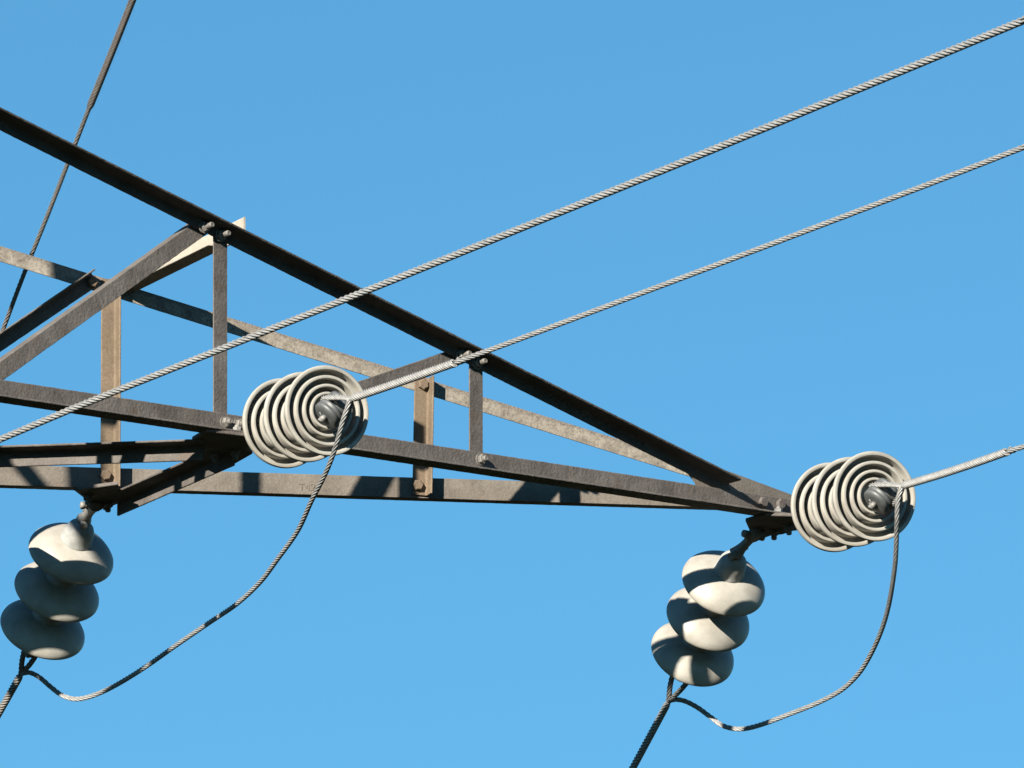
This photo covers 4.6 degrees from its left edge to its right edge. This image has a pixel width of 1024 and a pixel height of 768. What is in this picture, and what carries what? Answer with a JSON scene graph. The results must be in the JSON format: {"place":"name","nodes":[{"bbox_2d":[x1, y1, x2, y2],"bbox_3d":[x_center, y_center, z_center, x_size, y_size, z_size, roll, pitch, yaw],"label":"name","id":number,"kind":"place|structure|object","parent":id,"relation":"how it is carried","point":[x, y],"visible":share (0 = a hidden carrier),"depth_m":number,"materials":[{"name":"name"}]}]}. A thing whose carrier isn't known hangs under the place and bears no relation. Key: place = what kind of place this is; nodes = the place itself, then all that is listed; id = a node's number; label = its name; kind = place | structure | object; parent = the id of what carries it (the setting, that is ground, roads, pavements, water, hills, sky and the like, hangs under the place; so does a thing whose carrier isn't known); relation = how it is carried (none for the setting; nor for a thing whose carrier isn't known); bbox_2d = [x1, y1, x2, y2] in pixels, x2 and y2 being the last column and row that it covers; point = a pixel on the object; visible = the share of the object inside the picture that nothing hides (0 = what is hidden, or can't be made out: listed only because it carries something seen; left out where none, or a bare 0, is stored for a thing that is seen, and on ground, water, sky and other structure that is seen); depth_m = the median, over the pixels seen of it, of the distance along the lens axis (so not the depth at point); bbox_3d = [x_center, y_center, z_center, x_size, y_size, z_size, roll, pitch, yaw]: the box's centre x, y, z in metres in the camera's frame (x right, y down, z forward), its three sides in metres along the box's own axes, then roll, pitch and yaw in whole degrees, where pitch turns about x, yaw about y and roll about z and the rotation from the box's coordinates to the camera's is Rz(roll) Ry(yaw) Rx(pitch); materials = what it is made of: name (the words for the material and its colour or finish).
{"place":"outdoors","nodes":[
{"label":"outdoors","id":0,"kind":"place"},
{"bbox_2d":[0,0,135,331],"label":"overhead wire","id":1,"kind":"object","parent":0,"point":[108,60],"visible":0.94,"depth_m":37.61,"materials":[{"name":"grey metal"}]},
{"bbox_2d":[0,107,795,539],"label":"lattice pylon","id":2,"kind":"object","parent":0,"point":[210,451],"visible":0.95,"depth_m":36.63,"materials":[{"name":"metal"}]},
{"bbox_2d":[0,501,112,659],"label":"insulator string","id":3,"kind":"object","parent":2,"relation":"hanging from","point":[63,573],"visible":1,"depth_m":36.97,"materials":[{"name":"beige ceramic"}]},
{"bbox_2d":[0,651,37,717],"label":"conductor wire","id":4,"kind":"object","parent":3,"relation":"attached to","point":[9,694],"visible":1,"depth_m":37.25,"materials":[{"name":"grey metal"}]},
{"bbox_2d":[242,365,368,467],"bbox_3d":[-0.613,0.102,35.804,0.257,0.257,0.650,7,-10,-24],"label":"insulator string","id":5,"kind":"object","parent":2,"relation":"attached to","point":[292,420],"visible":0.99,"depth_m":35.65,"materials":[{"name":"beige ceramic"}]},
{"bbox_2d":[320,144,1023,421],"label":"conductor wire","id":6,"kind":"object","parent":5,"relation":"attached to","point":[410,378],"visible":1,"depth_m":34.04,"materials":[{"name":"metal"}]},
{"bbox_2d":[21,400,351,700],"bbox_3d":[-0.872,0.505,36.344,0.187,0.441,2.216,7,-16,-26],"label":"jumper cable","id":7,"kind":"object","parent":6,"relation":"hanging from","point":[52,688],"visible":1,"depth_m":36.28,"materials":[{"name":"metal"}]},
{"bbox_2d":[651,530,764,686],"bbox_3d":[0.602,0.653,37.628,0.257,0.257,0.661,5,-46,-19],"label":"insulator string","id":8,"kind":"object","parent":2,"relation":"hanging from","point":[711,606],"visible":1,"depth_m":37.58,"materials":[{"name":"beige ceramic"}]},
{"bbox_2d":[629,676,687,767],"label":"conductor wire","id":9,"kind":"object","parent":8,"relation":"attached to","point":[651,733],"visible":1,"depth_m":37.93,"materials":[{"name":"metal"}]},
{"bbox_2d":[791,451,915,551],"bbox_3d":[0.971,0.352,37.111,0.265,0.265,0.647,6,-9,-23],"label":"insulator string","id":10,"kind":"object","parent":2,"relation":"attached to","point":[838,505],"visible":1,"depth_m":36.96,"materials":[{"name":"beige ceramic"}]},
{"bbox_2d":[868,444,1023,509],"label":"conductor wire","id":11,"kind":"object","parent":10,"relation":"attached to","point":[959,468],"visible":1,"depth_m":36.50,"materials":[{"name":"metal"}]},
{"bbox_2d":[668,487,903,730],"bbox_3d":[0.892,0.691,37.329,0.226,0.464,1.462,7,-16,-26],"label":"jumper cable","id":12,"kind":"object","parent":11,"relation":"hanging from","point":[849,683],"visible":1,"depth_m":37.28,"materials":[{"name":"metal"}]},
{"bbox_2d":[0,16,1023,442],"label":"overhead wire","id":13,"kind":"object","parent":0,"point":[850,92],"visible":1,"depth_m":25.30,"materials":[{"name":"metal"}]},
{"bbox_2d":[0,0,1023,767],"label":"sky","id":14,"kind":"structure","parent":0,"point":[369,142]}
]}

